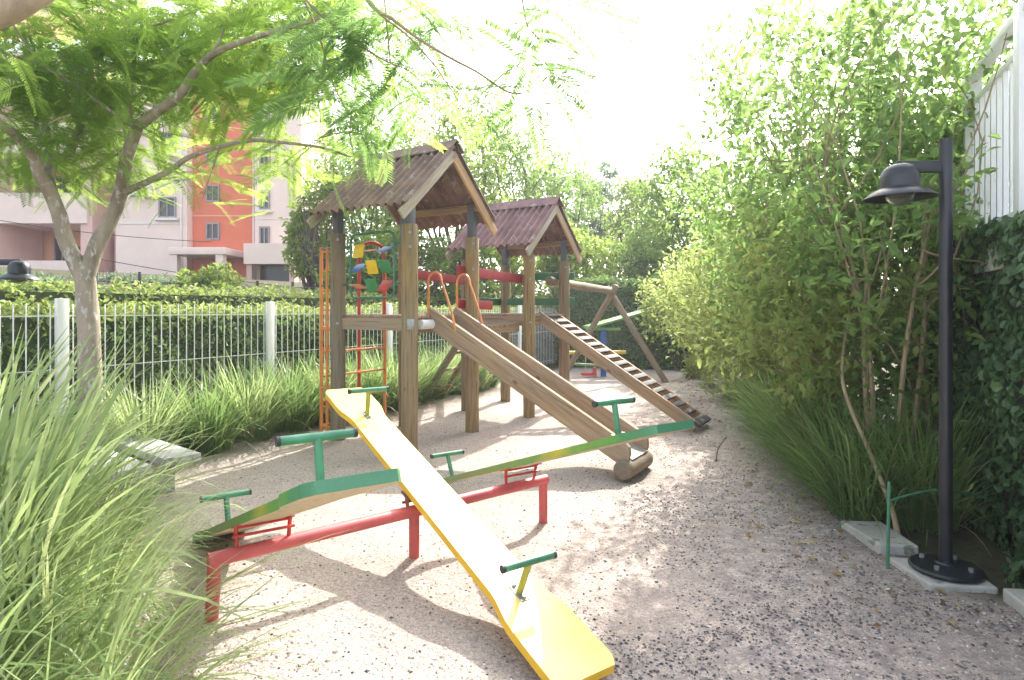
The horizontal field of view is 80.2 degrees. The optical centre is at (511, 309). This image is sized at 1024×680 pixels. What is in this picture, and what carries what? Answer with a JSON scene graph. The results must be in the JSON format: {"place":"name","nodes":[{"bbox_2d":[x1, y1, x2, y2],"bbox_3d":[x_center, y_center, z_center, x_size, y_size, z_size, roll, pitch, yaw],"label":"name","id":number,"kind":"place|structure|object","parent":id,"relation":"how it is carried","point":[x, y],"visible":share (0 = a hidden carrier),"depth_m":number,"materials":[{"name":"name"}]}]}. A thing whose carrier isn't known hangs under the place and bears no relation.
{"place":"outdoors","nodes":[
{"label":"outdoors","id":0,"kind":"place"},
{"bbox_2d":[0,220,206,241],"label":"overhead cable","id":1,"kind":"object","parent":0,"point":[113,235],"visible":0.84,"depth_m":19.17,"materials":[{"name":"black plastic"}]},
{"bbox_2d":[101,259,316,289],"bbox_3d":[-9.390,-1.131,18.999,7.273,1.020,0.023,0,0,-16],"label":"overhead cable","id":2,"kind":"object","parent":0,"point":[184,273],"visible":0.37,"depth_m":18.60,"materials":[{"name":"black plastic"}]},
{"bbox_2d":[0,0,1015,294],"label":"sky","id":3,"kind":"structure","parent":0,"point":[648,101],"materials":[{"name":"white"}]},
{"bbox_2d":[0,267,1023,679],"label":"ground","id":4,"kind":"structure","parent":0,"point":[344,581],"depth_m":3.80,"materials":[{"name":"beige sand"}]},
{"bbox_2d":[0,259,41,283],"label":"garden lamp","id":5,"kind":"object","parent":4,"relation":"on","point":[18,271],"visible":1,"depth_m":6.69,"materials":[{"name":"black metal"}]},
{"bbox_2d":[0,269,66,291],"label":"hedge","id":6,"kind":"object","parent":4,"relation":"on","point":[49,275],"visible":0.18,"depth_m":13.52,"materials":[{"name":"green plant"}]},
{"bbox_2d":[0,446,182,679],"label":"grass clump","id":7,"kind":"object","parent":4,"relation":"on","point":[25,616],"visible":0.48,"depth_m":2.23,"materials":[{"name":"green plant"}]},
{"bbox_2d":[0,306,190,483],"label":"grass clump","id":8,"kind":"object","parent":4,"relation":"on","point":[17,389],"visible":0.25,"depth_m":4.00,"materials":[{"name":"green plant"}]},
{"bbox_2d":[0,477,198,679],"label":"grass clump","id":9,"kind":"object","parent":4,"relation":"on","point":[31,650],"visible":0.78,"depth_m":2.12,"materials":[{"name":"green plant"}]},
{"bbox_2d":[38,271,188,290],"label":"lattice hedge","id":10,"kind":"object","parent":4,"relation":"on","point":[154,277],"visible":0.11,"depth_m":16.58,"materials":[{"name":"green plant"}]},
{"bbox_2d":[0,329,246,570],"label":"grass clump","id":11,"kind":"object","parent":4,"relation":"on","point":[24,441],"visible":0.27,"depth_m":3.30,"materials":[{"name":"green plant"}]},
{"bbox_2d":[51,433,200,499],"bbox_3d":[-3.574,1.448,5.593,1.550,0.365,0.700,0,0,38],"label":"bench","id":12,"kind":"object","parent":4,"relation":"on","point":[176,451],"visible":0.33,"depth_m":5.37,"materials":[{"name":"concrete"}]},
{"bbox_2d":[0,328,254,679],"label":"grass clump","id":13,"kind":"object","parent":4,"relation":"on","point":[75,475],"visible":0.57,"depth_m":2.68,"materials":[{"name":"green plant"}]},
{"bbox_2d":[7,486,258,678],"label":"grass clump","id":14,"kind":"object","parent":4,"relation":"on","point":[96,599],"visible":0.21,"depth_m":2.94,"materials":[{"name":"green plant"}]},
{"bbox_2d":[14,462,256,653],"bbox_3d":[-2.355,1.199,3.275,1.794,0.846,1.926,0,0,2],"label":"grass clump","id":15,"kind":"object","parent":4,"relation":"on","point":[129,542],"visible":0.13,"depth_m":3.42,"materials":[{"name":"green plant"}]},
{"bbox_2d":[41,366,231,462],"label":"grass clump","id":16,"kind":"object","parent":4,"relation":"on","point":[132,405],"visible":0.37,"depth_m":6.22,"materials":[{"name":"green plant"}]},
{"bbox_2d":[74,430,239,579],"bbox_3d":[-2.774,1.180,4.012,2.032,0.893,1.894,0,0,41],"label":"grass clump","id":17,"kind":"object","parent":4,"relation":"on","point":[138,510],"visible":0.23,"depth_m":4.18,"materials":[{"name":"green plant"}]},
{"bbox_2d":[0,0,339,281],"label":"apartment building","id":18,"kind":"structure","parent":4,"relation":"on","point":[252,247],"depth_m":26.05,"materials":[{"name":"beige paint"}]},
{"bbox_2d":[54,238,64,260],"bbox_3d":[-21.128,-2.737,28.580,0.750,1.300,0.100,0,0,0],"label":"window","id":19,"kind":"structure","parent":18,"relation":"in","point":[58,256],"depth_m":28.59,"materials":[{"name":"glass"}]},
{"bbox_2d":[55,177,69,192],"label":"window","id":20,"kind":"structure","parent":18,"relation":"in","point":[60,181],"depth_m":28.59,"materials":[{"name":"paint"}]},
{"bbox_2d":[154,197,178,220],"bbox_3d":[-14.724,-4.324,25.925,1.000,1.010,0.210,0,0,0],"label":"window","id":21,"kind":"structure","parent":18,"relation":"in","point":[168,213],"depth_m":25.97,"materials":[{"name":"glass"}]},
{"bbox_2d":[159,133,178,156],"bbox_3d":[-14.724,-7.061,25.925,1.000,1.010,0.210,0,0,0],"label":"window","id":22,"kind":"structure","parent":18,"relation":"in","point":[167,135],"depth_m":25.99,"materials":[{"name":"glass"}]},
{"bbox_2d":[205,107,218,122],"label":"window","id":23,"kind":"structure","parent":18,"relation":"in","point":[211,107],"depth_m":26.43,"materials":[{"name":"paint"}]},
{"bbox_2d":[205,222,219,239],"bbox_3d":[-13.000,-3.421,26.430,0.600,0.750,0.100,0,0,0],"label":"window","id":24,"kind":"structure","parent":18,"relation":"in","point":[212,229],"depth_m":26.41,"materials":[{"name":"paint"}]},
{"bbox_2d":[205,185,219,201],"bbox_3d":[-13.000,-5.063,26.430,0.600,0.750,0.100,0,0,0],"label":"window","id":25,"kind":"structure","parent":18,"relation":"in","point":[208,198],"depth_m":26.41,"materials":[{"name":"paint"}]},
{"bbox_2d":[205,147,219,163],"bbox_3d":[-13.000,-6.705,26.430,0.600,0.750,0.100,0,0,0],"label":"window","id":26,"kind":"structure","parent":18,"relation":"in","point":[206,154],"depth_m":26.38,"materials":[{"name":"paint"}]},
{"bbox_2d":[255,190,272,212],"bbox_3d":[-10.592,-4.652,25.975,0.700,0.960,0.210,0,0,0],"label":"window","id":27,"kind":"structure","parent":18,"relation":"in","point":[267,197],"depth_m":25.99,"materials":[{"name":"paint"}]},
{"bbox_2d":[255,149,272,171],"bbox_3d":[-10.592,-6.377,25.975,0.700,0.960,0.210,0,0,0],"label":"window","id":28,"kind":"structure","parent":18,"relation":"in","point":[261,160],"depth_m":26.00,"materials":[{"name":"glass"}]},
{"bbox_2d":[259,226,269,242],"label":"window","id":29,"kind":"structure","parent":18,"relation":"in","point":[264,231],"depth_m":26.00,"materials":[{"name":"paint"}]},
{"bbox_2d":[260,265,288,281],"bbox_3d":[-10.017,-0.972,26.030,1.500,1.900,0.050,0,0,0],"label":"glass door","id":30,"kind":"structure","parent":18,"relation":"in","point":[267,272],"depth_m":26.00,"materials":[{"name":"grey glass"}]},
{"bbox_2d":[0,493,350,679],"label":"grass clump","id":31,"kind":"object","parent":4,"relation":"on","point":[143,654],"visible":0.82,"depth_m":2.25,"materials":[{"name":"green plant"}]},
{"bbox_2d":[42,398,355,679],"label":"grass clump","id":32,"kind":"object","parent":4,"relation":"on","point":[46,592],"visible":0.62,"depth_m":2.68,"materials":[{"name":"green plant"}]},
{"bbox_2d":[117,360,298,463],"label":"grass clump","id":33,"kind":"object","parent":4,"relation":"on","point":[216,441],"visible":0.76,"depth_m":6.70,"materials":[{"name":"green plant"}]},
{"bbox_2d":[174,261,249,295],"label":"bush","id":34,"kind":"object","parent":4,"relation":"on","point":[208,278],"visible":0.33,"depth_m":14.80,"materials":[{"name":"green plant"}]},
{"bbox_2d":[96,269,354,297],"bbox_3d":[-7.005,0.062,15.600,6.166,2.262,0.065,0,0,-27],"label":"fence","id":35,"kind":"object","parent":4,"relation":"on","point":[139,279],"visible":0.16,"depth_m":14.67,"materials":[{"name":"white metal"}]},
{"bbox_2d":[0,276,455,316],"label":"flowering hedge","id":36,"kind":"object","parent":4,"relation":"on","point":[10,292],"visible":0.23,"depth_m":10.32,"materials":[{"name":"green plant"}]},
{"bbox_2d":[0,0,456,481],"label":"poinciana tree","id":37,"kind":"object","parent":4,"relation":"on","point":[202,65],"visible":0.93,"depth_m":5.69,"materials":[{"name":"green plant"}]},
{"bbox_2d":[179,351,325,442],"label":"grass clump","id":38,"kind":"object","parent":4,"relation":"on","point":[255,433],"visible":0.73,"depth_m":7.35,"materials":[{"name":"green plant"}]},
{"bbox_2d":[0,295,557,450],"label":"clipped hedge","id":39,"kind":"object","parent":4,"relation":"on","point":[32,325],"visible":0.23,"depth_m":7.83,"materials":[{"name":"green plant"}]},
{"bbox_2d":[0,298,558,437],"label":"bar fence","id":40,"kind":"object","parent":4,"relation":"on","point":[61,315],"visible":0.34,"depth_m":7.55,"materials":[{"name":"white metal"}]},
{"bbox_2d":[229,347,360,432],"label":"grass clump","id":41,"kind":"object","parent":4,"relation":"on","point":[306,417],"visible":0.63,"depth_m":7.90,"materials":[{"name":"green plant"}]},
{"bbox_2d":[280,207,329,296],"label":"broadleaf tree","id":42,"kind":"object","parent":4,"relation":"on","point":[308,281],"visible":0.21,"depth_m":20.10,"materials":[{"name":"green plant"}]},
{"bbox_2d":[277,159,366,288],"bbox_3d":[-5.875,-2.174,19.051,2.717,5.107,2.239,0,0,0],"label":"broadleaf tree","id":43,"kind":"object","parent":4,"relation":"on","point":[313,241],"visible":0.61,"depth_m":18.74,"materials":[{"name":"green plant"}]},
{"bbox_2d":[262,352,381,423],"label":"grass clump","id":44,"kind":"object","parent":4,"relation":"on","point":[348,386],"visible":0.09,"depth_m":8.50,"materials":[{"name":"green plant"}]},
{"bbox_2d":[0,0,650,183],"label":"overhanging tree","id":45,"kind":"object","parent":4,"relation":"on","point":[355,47],"visible":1,"depth_m":4.33,"materials":[{"name":"green plant"}]},
{"bbox_2d":[314,231,397,297],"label":"broadleaf tree","id":46,"kind":"object","parent":4,"relation":"on","point":[365,275],"visible":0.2,"depth_m":16.08,"materials":[{"name":"green plant"}]},
{"bbox_2d":[300,115,436,258],"bbox_3d":[-4.590,-3.144,20.729,5.345,7.162,4.988,0,0,20],"label":"broadleaf tree","id":47,"kind":"object","parent":4,"relation":"on","point":[371,213],"visible":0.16,"depth_m":19.89,"materials":[{"name":"green plant"}]},
{"bbox_2d":[308,341,429,414],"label":"grass clump","id":48,"kind":"object","parent":4,"relation":"on","point":[377,396],"visible":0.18,"depth_m":9.01,"materials":[{"name":"green plant"}]},
{"bbox_2d":[346,339,450,410],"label":"grass clump","id":49,"kind":"object","parent":4,"relation":"on","point":[394,405],"visible":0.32,"depth_m":9.62,"materials":[{"name":"green plant"}]},
{"bbox_2d":[348,215,460,307],"bbox_3d":[-3.072,-0.836,17.464,2.942,4.551,3.616,0,0,24],"label":"broadleaf tree","id":50,"kind":"object","parent":4,"relation":"on","point":[431,259],"visible":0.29,"depth_m":17.33,"materials":[{"name":"green plant"}]},
{"bbox_2d":[362,344,460,403],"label":"grass clump","id":51,"kind":"object","parent":4,"relation":"on","point":[424,389],"visible":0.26,"depth_m":10.28,"materials":[{"name":"green plant"}]},
{"bbox_2d":[192,386,694,679],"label":"seesaw set","id":52,"kind":"object","parent":4,"relation":"on","point":[551,636],"visible":0.98,"depth_m":3.24,"materials":[{"name":"red paint"}]},
{"bbox_2d":[379,68,518,271],"bbox_3d":[-1.990,-3.144,19.914,4.692,9.099,5.046,0,0,0],"label":"broadleaf tree","id":53,"kind":"object","parent":4,"relation":"on","point":[468,118],"visible":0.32,"depth_m":19.69,"materials":[{"name":"green plant"}]},
{"bbox_2d":[418,343,482,398],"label":"grass clump","id":54,"kind":"object","parent":4,"relation":"on","point":[438,393],"visible":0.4,"depth_m":10.83,"materials":[{"name":"green plant"}]},
{"bbox_2d":[423,343,488,394],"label":"grass clump","id":55,"kind":"object","parent":4,"relation":"on","point":[457,391],"visible":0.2,"depth_m":11.42,"materials":[{"name":"green plant"}]},
{"bbox_2d":[434,343,516,391],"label":"grass clump","id":56,"kind":"object","parent":4,"relation":"on","point":[483,386],"visible":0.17,"depth_m":11.97,"materials":[{"name":"green plant"}]},
{"bbox_2d":[421,224,550,309],"bbox_3d":[-0.839,-0.695,18.564,3.590,4.786,3.561,0,0,-41],"label":"broadleaf tree","id":57,"kind":"object","parent":4,"relation":"on","point":[486,253],"visible":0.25,"depth_m":18.12,"materials":[{"name":"green plant"}]},
{"bbox_2d":[486,373,500,387],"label":"grass clump","id":58,"kind":"object","parent":4,"relation":"on","point":[495,382],"visible":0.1,"depth_m":12.63,"materials":[{"name":"green plant"}]},
{"bbox_2d":[306,139,711,480],"bbox_3d":[0.749,-0.140,10.304,4.980,3.780,8.542,0,0,17],"label":"play structure","id":59,"kind":"object","parent":4,"relation":"on","point":[432,187],"visible":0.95,"depth_m":7.56,"materials":[{"name":"brown wood"}]},
{"bbox_2d":[465,100,575,305],"bbox_3d":[-0.001,-3.256,22.998,4.856,9.434,5.426,0,0,32],"label":"broadleaf tree","id":60,"kind":"object","parent":4,"relation":"on","point":[555,188],"visible":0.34,"depth_m":22.73,"materials":[{"name":"green plant"}]},
{"bbox_2d":[513,133,617,286],"bbox_3d":[1.901,-3.125,25.875,4.761,9.332,4.460,0,0,-42],"label":"broadleaf tree","id":61,"kind":"object","parent":4,"relation":"on","point":[577,183],"visible":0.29,"depth_m":25.70,"materials":[{"name":"green plant"}]},
{"bbox_2d":[535,221,629,312],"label":"broadleaf tree","id":62,"kind":"object","parent":4,"relation":"on","point":[596,249],"visible":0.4,"depth_m":19.09,"materials":[{"name":"green plant"}]},
{"bbox_2d":[565,156,644,270],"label":"broadleaf tree","id":63,"kind":"object","parent":4,"relation":"on","point":[609,196],"visible":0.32,"depth_m":30.93,"materials":[{"name":"green plant"}]},
{"bbox_2d":[569,307,654,376],"bbox_3d":[2.452,0.789,14.770,2.455,1.722,0.585,0,0,-19],"label":"toddler playset","id":64,"kind":"object","parent":4,"relation":"on","point":[609,321],"visible":0.39,"depth_m":14.57,"materials":[{"name":"multicoloured plastic"}]},
{"bbox_2d":[581,357,596,375],"bbox_3d":[1.844,1.298,14.600,0.360,0.537,0.280,0,0,0],"label":"toddler swing","id":65,"kind":"object","parent":64,"relation":"hanging from","point":[593,373],"visible":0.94,"depth_m":14.47,"materials":[{"name":"red plastic"}]},
{"bbox_2d":[552,274,711,369],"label":"tall hedge","id":66,"kind":"object","parent":4,"relation":"on","point":[584,309],"visible":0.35,"depth_m":16.73,"materials":[{"name":"green plant"}]},
{"bbox_2d":[588,229,678,280],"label":"broadleaf tree","id":67,"kind":"object","parent":4,"relation":"on","point":[643,261],"visible":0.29,"depth_m":20.14,"materials":[{"name":"green plant"}]},
{"bbox_2d":[591,172,684,278],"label":"broadleaf tree","id":68,"kind":"object","parent":4,"relation":"on","point":[627,187],"visible":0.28,"depth_m":26.47,"materials":[{"name":"green plant"}]},
{"bbox_2d":[612,138,735,272],"bbox_3d":[6.159,-2.236,21.904,4.817,7.921,4.588,0,0,0],"label":"broadleaf tree","id":69,"kind":"object","parent":4,"relation":"on","point":[668,240],"visible":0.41,"depth_m":21.62,"materials":[{"name":"green plant"}]},
{"bbox_2d":[630,246,729,378],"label":"yellow bush","id":70,"kind":"object","parent":4,"relation":"on","point":[652,319],"visible":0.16,"depth_m":14.10,"materials":[{"name":"beige plant"}]},
{"bbox_2d":[657,249,711,275],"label":"bush","id":71,"kind":"object","parent":4,"relation":"on","point":[679,257],"visible":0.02,"depth_m":17.57,"materials":[{"name":"green plant"}]},
{"bbox_2d":[648,200,769,400],"bbox_3d":[4.004,-0.075,11.058,3.398,3.935,3.274,0,0,-43],"label":"yellow bush","id":72,"kind":"object","parent":4,"relation":"on","point":[678,299],"visible":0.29,"depth_m":11.25,"materials":[{"name":"beige plant"}]},
{"bbox_2d":[716,437,726,460],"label":"fallen twig","id":73,"kind":"object","parent":4,"relation":"on","point":[718,448],"visible":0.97,"depth_m":6.58,"materials":[{"name":"wood"}]},
{"bbox_2d":[675,265,819,410],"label":"yellow bush","id":74,"kind":"object","parent":4,"relation":"on","point":[705,316],"visible":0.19,"depth_m":9.16,"materials":[{"name":"beige plant"}]},
{"bbox_2d":[697,142,807,281],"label":"leafy shrub","id":75,"kind":"object","parent":4,"relation":"on","point":[720,181],"visible":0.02,"depth_m":13.28,"materials":[{"name":"green plant"}]},
{"bbox_2d":[714,366,790,440],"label":"grass clump","id":76,"kind":"object","parent":4,"relation":"on","point":[746,398],"visible":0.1,"depth_m":7.97,"materials":[{"name":"green plant"}]},
{"bbox_2d":[695,360,835,448],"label":"grass clump","id":77,"kind":"object","parent":4,"relation":"on","point":[754,394],"visible":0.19,"depth_m":7.09,"materials":[{"name":"green plant"}]},
{"bbox_2d":[715,366,834,475],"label":"grass clump","id":78,"kind":"object","parent":4,"relation":"on","point":[773,411],"visible":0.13,"depth_m":6.44,"materials":[{"name":"green plant"}]},
{"bbox_2d":[698,148,880,370],"bbox_3d":[4.529,-0.485,9.607,3.111,4.330,3.067,0,0,0],"label":"leafy shrub","id":79,"kind":"object","parent":4,"relation":"on","point":[713,260],"depth_m":9.54,"materials":[{"name":"green plant"}]},
{"bbox_2d":[681,0,923,397],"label":"leafy shrub","id":80,"kind":"object","parent":4,"relation":"on","point":[770,79],"visible":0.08,"depth_m":7.71,"materials":[{"name":"green plant"}]},
{"bbox_2d":[658,0,973,414],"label":"leafy shrub","id":81,"kind":"object","parent":4,"relation":"on","point":[738,95],"visible":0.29,"depth_m":6.44,"materials":[{"name":"green plant"}]},
{"bbox_2d":[703,358,933,484],"bbox_3d":[2.923,0.979,5.767,2.383,1.243,2.448,0,0,6],"label":"grass clump","id":82,"kind":"object","parent":4,"relation":"on","point":[805,411],"visible":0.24,"depth_m":5.72,"materials":[{"name":"green plant"}]},
{"bbox_2d":[626,379,1018,631],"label":"leaf litter","id":83,"kind":"object","parent":4,"relation":"on","point":[834,572],"visible":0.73,"depth_m":4.55,"materials":[{"name":"brown plant"}]},
{"bbox_2d":[679,175,1004,438],"bbox_3d":[2.936,0.197,5.479,2.307,2.934,2.451,0,0,-45],"label":"leafy shrub","id":84,"kind":"object","parent":4,"relation":"on","point":[808,330],"visible":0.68,"depth_m":5.26,"materials":[{"name":"green plant"}]},
{"bbox_2d":[727,381,971,539],"bbox_3d":[2.862,1.113,5.209,1.916,1.042,1.822,0,0,15],"label":"grass clump","id":85,"kind":"object","parent":4,"relation":"on","point":[788,455],"visible":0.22,"depth_m":5.20,"materials":[{"name":"green plant"}]},
{"bbox_2d":[689,0,1012,511],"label":"leafy shrub","id":86,"kind":"object","parent":4,"relation":"on","point":[869,368],"visible":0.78,"depth_m":4.74,"materials":[{"name":"green plant"}]},
{"bbox_2d":[763,368,956,492],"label":"grass clump","id":87,"kind":"object","parent":4,"relation":"on","point":[860,421],"visible":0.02,"depth_m":5.40,"materials":[{"name":"green plant"}]},
{"bbox_2d":[840,309,900,534],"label":"bare stem","id":88,"kind":"object","parent":4,"relation":"on","point":[896,527],"visible":0.79,"depth_m":4.48,"materials":[{"name":"beige plant"}]},
{"bbox_2d":[841,521,917,555],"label":"kerb slab","id":89,"kind":"structure","parent":4,"relation":"on","point":[867,534],"depth_m":4.17,"materials":[{"name":"concrete"}]},
{"bbox_2d":[738,378,1021,540],"bbox_3d":[2.699,1.054,4.718,2.156,1.125,2.215,0,0,1],"label":"grass clump","id":90,"kind":"object","parent":4,"relation":"on","point":[842,493],"visible":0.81,"depth_m":4.59,"materials":[{"name":"green plant"}]},
{"bbox_2d":[773,376,1023,553],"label":"grass clump","id":91,"kind":"object","parent":4,"relation":"on","point":[926,520],"visible":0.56,"depth_m":4.39,"materials":[{"name":"green plant"}]},
{"bbox_2d":[802,0,1018,482],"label":"leafy shrub","id":92,"kind":"object","parent":4,"relation":"on","point":[956,108],"visible":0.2,"depth_m":5.40,"materials":[{"name":"green plant"}]},
{"bbox_2d":[886,481,987,568],"bbox_3d":[2.777,1.365,3.956,0.897,0.570,0.023,0,0,-18],"label":"irrigation stake","id":93,"kind":"object","parent":4,"relation":"on","point":[889,499],"visible":0.81,"depth_m":3.82,"materials":[{"name":"green paint"}]},
{"bbox_2d":[890,557,997,593],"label":"kerb slab","id":94,"kind":"structure","parent":4,"relation":"on","point":[928,582],"depth_m":3.53,"materials":[{"name":"concrete"}]},
{"bbox_2d":[862,138,985,583],"bbox_3d":[2.498,0.276,3.700,0.673,2.627,0.396,0,0,0],"label":"garden lamp","id":95,"kind":"object","parent":94,"relation":"on","point":[900,183],"visible":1,"depth_m":3.67,"materials":[{"name":"black metal"}]},
{"bbox_2d":[894,210,1023,588],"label":"ivy wall","id":96,"kind":"structure","parent":4,"relation":"on","point":[996,370],"depth_m":4.14,"materials":[{"name":"green plant"}]},
{"bbox_2d":[934,0,1023,276],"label":"terrace railing","id":97,"kind":"object","parent":96,"relation":"on","point":[1001,189],"visible":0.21,"depth_m":4.43,"materials":[{"name":"white metal"}]},
{"bbox_2d":[1003,588,1023,616],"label":"kerb slab","id":98,"kind":"structure","parent":4,"relation":"on","point":[1013,598],"depth_m":3.31,"materials":[{"name":"concrete"}]},
{"bbox_2d":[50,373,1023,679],"bbox_3d":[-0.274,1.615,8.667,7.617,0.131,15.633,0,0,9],"label":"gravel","id":99,"kind":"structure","parent":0,"point":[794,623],"depth_m":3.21,"materials":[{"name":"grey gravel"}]},
{"bbox_2d":[708,367,779,419],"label":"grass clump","id":100,"kind":"object","parent":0,"point":[732,393],"visible":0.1,"depth_m":8.53,"materials":[{"name":"green plant"}]}
]}

